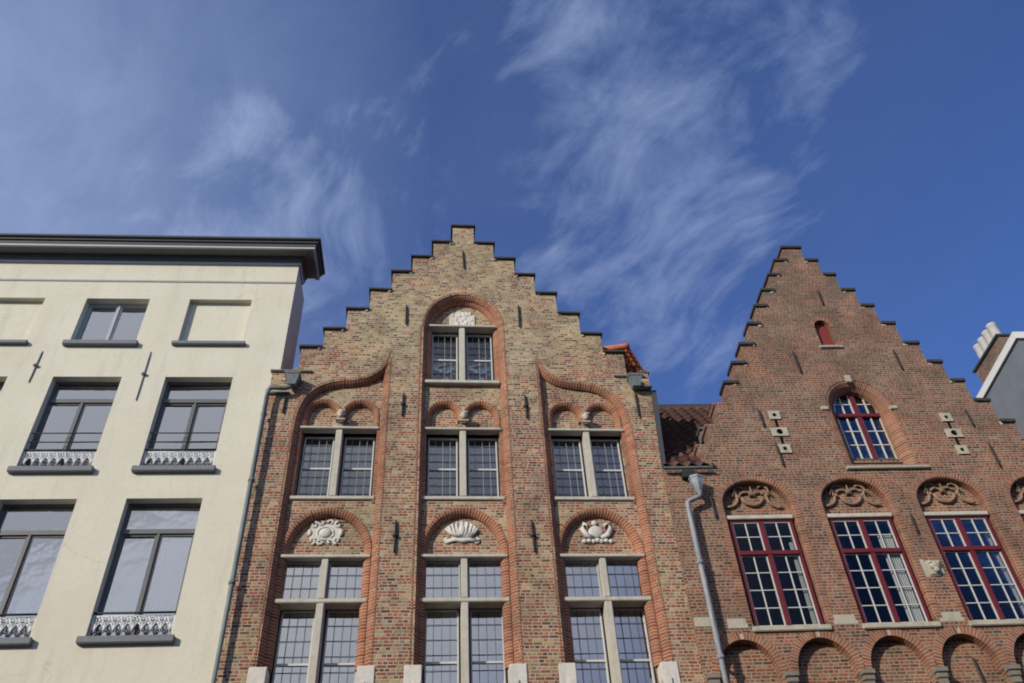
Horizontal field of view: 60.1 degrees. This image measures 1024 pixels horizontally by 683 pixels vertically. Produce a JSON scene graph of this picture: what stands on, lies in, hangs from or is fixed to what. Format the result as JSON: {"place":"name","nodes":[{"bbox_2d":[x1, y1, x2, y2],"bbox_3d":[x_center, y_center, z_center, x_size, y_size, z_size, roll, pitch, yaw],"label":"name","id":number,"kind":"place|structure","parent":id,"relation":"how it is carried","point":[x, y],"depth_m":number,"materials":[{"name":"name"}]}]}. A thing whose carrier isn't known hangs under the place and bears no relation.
{"place":"outdoors","nodes":[
{"label":"outdoors","id":0,"kind":"place"},
{"bbox_2d":[0,233,324,682],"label":"townhouse","id":1,"kind":"structure","parent":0,"point":[135,375],"depth_m":15.39,"materials":[{"name":"beige paint"}]},
{"bbox_2d":[0,382,4,391],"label":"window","id":2,"kind":"structure","parent":1,"relation":"in","point":[1,383],"depth_m":16.08,"materials":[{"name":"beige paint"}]},
{"bbox_2d":[0,302,42,344],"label":"blind window","id":3,"kind":"structure","parent":1,"relation":"in","point":[17,319],"depth_m":17.12,"materials":[{"name":"beige paint"}]},
{"bbox_2d":[0,504,74,646],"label":"window","id":4,"kind":"structure","parent":1,"relation":"in","point":[31,536],"depth_m":13.75,"materials":[{"name":"grey glass"}]},
{"bbox_2d":[6,382,119,473],"bbox_3d":[-7.681,1.460,15.421,1.360,2.140,0.315,0,-44,-4],"label":"window","id":5,"kind":"structure","parent":1,"relation":"in","point":[68,434],"depth_m":15.49,"materials":[{"name":"grey glass"}]},
{"bbox_2d":[62,304,147,346],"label":"window","id":6,"kind":"structure","parent":1,"relation":"in","point":[103,325],"depth_m":17.25,"materials":[{"name":"grey glass"}]},
{"bbox_2d":[75,503,200,645],"bbox_3d":[-5.618,3.543,13.670,1.360,2.490,0.432,0,-44,-4],"label":"window","id":7,"kind":"structure","parent":1,"relation":"in","point":[149,563],"depth_m":13.67,"materials":[{"name":"grey glass"}]},
{"bbox_2d":[131,382,230,472],"bbox_3d":[-5.702,1.471,15.568,1.360,2.140,0.315,0,-44,-4],"label":"window","id":8,"kind":"structure","parent":1,"relation":"in","point":[187,428],"depth_m":15.64,"materials":[{"name":"grey glass"}]},
{"bbox_2d":[171,304,250,345],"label":"blind window","id":9,"kind":"structure","parent":1,"relation":"in","point":[206,324],"depth_m":17.34,"materials":[{"name":"beige paint"}]},
{"bbox_2d":[211,224,703,682],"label":"gabled house","id":10,"kind":"structure","parent":0,"point":[456,473],"depth_m":14.95,"materials":[{"name":"brown brick"}]},
{"bbox_2d":[269,554,369,682],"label":"cross window","id":11,"kind":"structure","parent":10,"relation":"in","point":[322,606],"depth_m":13.49,"materials":[{"name":"stone"}]},
{"bbox_2d":[289,426,378,499],"bbox_3d":[-3.043,2.185,15.363,1.400,1.525,0.385,1,-44,-5],"label":"two light window","id":12,"kind":"structure","parent":10,"relation":"in","point":[336,469],"depth_m":15.46,"materials":[{"name":"stone"}]},
{"bbox_2d":[425,324,499,386],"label":"two light window","id":13,"kind":"structure","parent":10,"relation":"in","point":[461,359],"depth_m":17.39,"materials":[{"name":"glass"}]},
{"bbox_2d":[422,427,504,500],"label":"two light window","id":14,"kind":"structure","parent":10,"relation":"in","point":[463,470],"depth_m":15.66,"materials":[{"name":"stone"}]},
{"bbox_2d":[419,554,509,682],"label":"cross window","id":15,"kind":"structure","parent":10,"relation":"in","point":[463,606],"depth_m":13.68,"materials":[{"name":"stone"}]},
{"bbox_2d":[548,428,634,500],"bbox_3d":[1.369,2.267,15.749,1.400,1.525,0.385,1,-44,-5],"label":"two light window","id":16,"kind":"structure","parent":10,"relation":"in","point":[588,470],"depth_m":15.83,"materials":[{"name":"stone"}]},
{"bbox_2d":[559,553,657,682],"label":"cross window","id":17,"kind":"structure","parent":10,"relation":"in","point":[605,604],"depth_m":13.86,"materials":[{"name":"stone"}]},
{"bbox_2d":[0,0,1023,403],"label":"sky","id":18,"kind":"structure","parent":0,"point":[651,163],"materials":[{"name":"blue"}]},
{"bbox_2d":[658,245,1023,682],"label":"gabled house","id":19,"kind":"structure","parent":0,"point":[843,472],"depth_m":15.47,"materials":[{"name":"red brick"}]},
{"bbox_2d":[726,514,832,632],"bbox_3d":[4.214,3.746,14.274,1.230,2.085,0.350,0,-44,-4],"label":"window","id":20,"kind":"structure","parent":19,"relation":"in","point":[734,521],"depth_m":14.27,"materials":[{"name":"paint"}]},
{"bbox_2d":[832,394,929,469],"bbox_3d":[6.596,1.607,16.466,1.500,2.075,0.390,0,-44,-4],"label":"arched window","id":21,"kind":"structure","parent":19,"relation":"in","point":[856,415],"depth_m":16.55,"materials":[{"name":"paint"}]},
{"bbox_2d":[826,513,941,629],"bbox_3d":[5.931,3.735,14.380,1.230,2.085,0.350,0,-44,-4],"label":"window","id":22,"kind":"structure","parent":19,"relation":"in","point":[891,553],"depth_m":14.36,"materials":[{"name":"paint"}]},
{"bbox_2d":[923,511,1023,626],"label":"window","id":23,"kind":"structure","parent":19,"relation":"in","point":[956,517],"depth_m":14.55,"materials":[{"name":"paint"}]},
{"bbox_2d":[1018,510,1023,520],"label":"window","id":24,"kind":"structure","parent":19,"relation":"in","point":[1021,512],"depth_m":15.17,"materials":[{"name":"paint"}]},
{"bbox_2d":[972,322,1023,438],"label":"rooftop house","id":25,"kind":"structure","parent":0,"point":[998,369],"depth_m":20.07,"materials":[{"name":"white paint"}]}
]}

